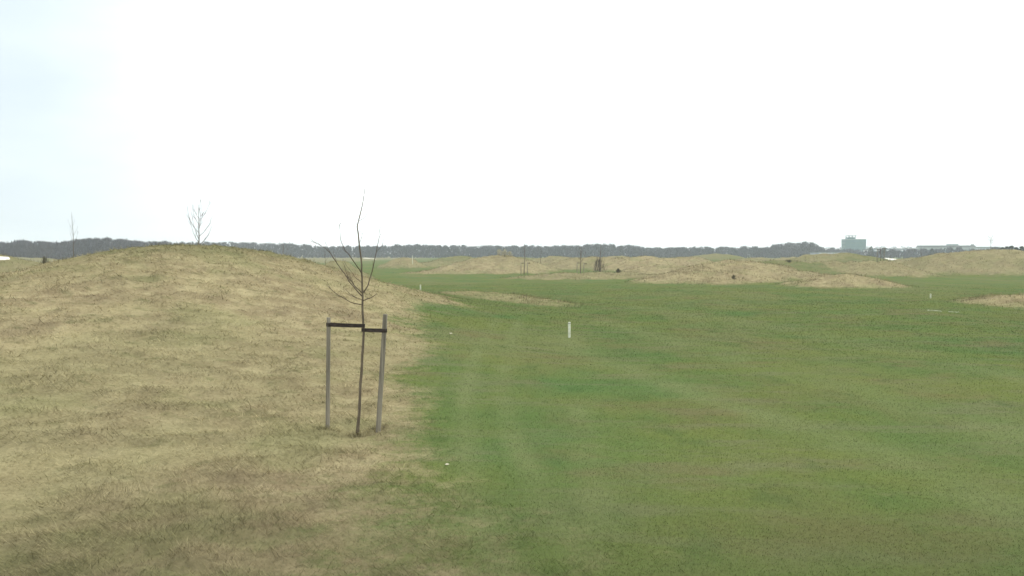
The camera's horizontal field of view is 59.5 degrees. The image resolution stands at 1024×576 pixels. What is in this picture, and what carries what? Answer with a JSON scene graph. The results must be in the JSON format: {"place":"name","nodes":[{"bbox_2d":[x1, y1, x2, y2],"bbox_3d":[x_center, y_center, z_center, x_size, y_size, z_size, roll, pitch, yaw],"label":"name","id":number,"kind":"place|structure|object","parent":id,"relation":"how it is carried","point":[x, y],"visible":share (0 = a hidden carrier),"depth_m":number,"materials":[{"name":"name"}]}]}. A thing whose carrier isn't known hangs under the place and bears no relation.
{"place":"outdoors","nodes":[
{"label":"outdoors","id":0,"kind":"place"},
{"bbox_2d":[0,244,1023,575],"bbox_3d":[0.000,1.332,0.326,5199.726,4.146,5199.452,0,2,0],"label":"ground","id":1,"kind":"structure","parent":0,"point":[982,276],"depth_m":16.60,"materials":[{"name":"green plant"}]},
{"bbox_2d":[38,256,48,264],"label":"shrub","id":2,"kind":"object","parent":1,"relation":"on","point":[43,260],"visible":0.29,"depth_m":73.85,"materials":[{"name":"brown plant"}]},
{"bbox_2d":[67,212,77,256],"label":"sapling","id":3,"kind":"object","parent":1,"relation":"on","point":[73,236],"visible":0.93,"depth_m":75.89,"materials":[{"name":"brown plant"}]},
{"bbox_2d":[0,237,167,259],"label":"wood","id":4,"kind":"object","parent":1,"relation":"on","point":[40,249],"visible":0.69,"depth_m":408.52,"materials":[{"name":"plant"}]},
{"bbox_2d":[187,200,211,244],"bbox_3d":[-15.947,-2.989,45.372,1.406,2.941,1.638,0,2,0],"label":"sapling","id":5,"kind":"object","parent":1,"relation":"on","point":[198,224],"visible":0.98,"depth_m":45.44,"materials":[{"name":"brown plant"}]},
{"bbox_2d":[326,317,364,428],"bbox_3d":[-2.782,1.570,14.940,0.684,2.161,0.088,0,2,4],"label":"tree stake","id":6,"kind":"object","parent":1,"relation":"on","point":[329,324],"visible":0.94,"depth_m":14.92,"materials":[{"name":"grey wood"}]},
{"bbox_2d":[311,188,383,433],"bbox_3d":[-2.763,0.408,14.847,1.245,4.143,0.588,0,2,0],"label":"sapling","id":7,"kind":"object","parent":1,"relation":"on","point":[361,376],"visible":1,"depth_m":14.88,"materials":[{"name":"brown plant"}]},
{"bbox_2d":[361,314,386,432],"bbox_3d":[-2.287,1.525,14.940,0.433,2.183,0.103,0,2,0],"label":"tree stake","id":8,"kind":"object","parent":1,"relation":"on","point":[383,330],"visible":0.92,"depth_m":14.90,"materials":[{"name":"grey wood"}]},
{"bbox_2d":[148,241,761,257],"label":"wood","id":9,"kind":"object","parent":1,"relation":"on","point":[394,250],"visible":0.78,"depth_m":599.62,"materials":[{"name":"plant"}]},
{"bbox_2d":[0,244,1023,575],"bbox_3d":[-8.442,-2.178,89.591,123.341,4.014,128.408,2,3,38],"label":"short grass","id":10,"kind":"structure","parent":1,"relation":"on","point":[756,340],"depth_m":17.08,"materials":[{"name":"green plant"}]},
{"bbox_2d":[0,241,1023,575],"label":"dry grass","id":11,"kind":"structure","parent":1,"relation":"on","point":[40,533],"depth_m":12.62,"materials":[{"name":"beige plant"}]},
{"bbox_2d":[1,248,1023,309],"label":"rough grass","id":12,"kind":"structure","parent":1,"relation":"on","point":[788,267],"depth_m":98.82,"materials":[{"name":"plant"}]},
{"bbox_2d":[523,245,526,274],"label":"sapling","id":13,"kind":"object","parent":1,"relation":"on","point":[524,259],"visible":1,"depth_m":127.97,"materials":[{"name":"brown plant"}]},
{"bbox_2d":[568,322,570,337],"bbox_3d":[2.088,1.572,32.652,0.094,0.666,0.094,0,2,0],"label":"marker post","id":14,"kind":"object","parent":1,"relation":"on","point":[569,329],"visible":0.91,"depth_m":32.62,"materials":[{"name":"white paint"}]},
{"bbox_2d":[577,245,583,272],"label":"sapling","id":15,"kind":"object","parent":1,"relation":"on","point":[580,253],"visible":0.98,"depth_m":119.93,"materials":[{"name":"brown plant"}]},
{"bbox_2d":[593,257,607,271],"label":"shrub","id":16,"kind":"object","parent":1,"relation":"on","point":[598,265],"visible":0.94,"depth_m":130.94,"materials":[{"name":"brown plant"}]},
{"bbox_2d":[750,240,824,257],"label":"wood","id":17,"kind":"object","parent":1,"relation":"on","point":[787,249],"visible":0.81,"depth_m":598.59,"materials":[{"name":"plant"}]},
{"bbox_2d":[809,252,847,254],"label":"building","id":18,"kind":"structure","parent":1,"relation":"on","point":[811,253],"depth_m":559.47,"materials":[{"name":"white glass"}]},
{"bbox_2d":[824,247,864,254],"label":"wood","id":19,"kind":"object","parent":1,"relation":"on","point":[850,250],"visible":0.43,"depth_m":639.71,"materials":[{"name":"plant"}]},
{"bbox_2d":[841,235,865,253],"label":"office block","id":20,"kind":"structure","parent":1,"relation":"on","point":[852,242],"depth_m":739.20,"materials":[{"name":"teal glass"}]},
{"bbox_2d":[846,247,865,248],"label":"window","id":21,"kind":"structure","parent":20,"relation":"in","point":[846,247],"depth_m":739.28,"materials":[{"name":"teal glass"}]},
{"bbox_2d":[846,240,865,241],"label":"window","id":22,"kind":"structure","parent":20,"relation":"in","point":[846,240],"depth_m":739.01,"materials":[{"name":"teal glass"}]},
{"bbox_2d":[825,245,916,251],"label":"wood","id":23,"kind":"object","parent":1,"relation":"on","point":[869,247],"visible":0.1,"depth_m":979.57,"materials":[{"name":"plant"}]},
{"bbox_2d":[867,246,875,256],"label":"evergreen tree","id":24,"kind":"object","parent":1,"relation":"on","point":[871,253],"visible":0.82,"depth_m":519.27,"materials":[{"name":"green plant"}]},
{"bbox_2d":[881,248,886,257],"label":"evergreen tree","id":25,"kind":"object","parent":1,"relation":"on","point":[883,253],"visible":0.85,"depth_m":519.53,"materials":[{"name":"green plant"}]},
{"bbox_2d":[871,248,916,256],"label":"building","id":26,"kind":"structure","parent":1,"relation":"on","point":[888,249],"depth_m":769.21,"materials":[{"name":"grey glass"}]},
{"bbox_2d":[860,247,999,257],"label":"wood","id":27,"kind":"object","parent":1,"relation":"on","point":[893,253],"visible":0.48,"depth_m":560.34,"materials":[{"name":"plant"}]},
{"bbox_2d":[917,244,975,256],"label":"long building","id":28,"kind":"structure","parent":1,"relation":"on","point":[953,246],"depth_m":759.24,"materials":[{"name":"grey glass"}]},
{"bbox_2d":[975,247,999,249],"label":"building","id":29,"kind":"structure","parent":1,"relation":"on","point":[981,248],"depth_m":789.21,"materials":[{"name":"grey concrete"}]},
{"bbox_2d":[0,0,1023,253],"label":"sky","id":30,"kind":"structure","parent":0,"point":[664,124],"materials":[{"name":"white"}]}
]}

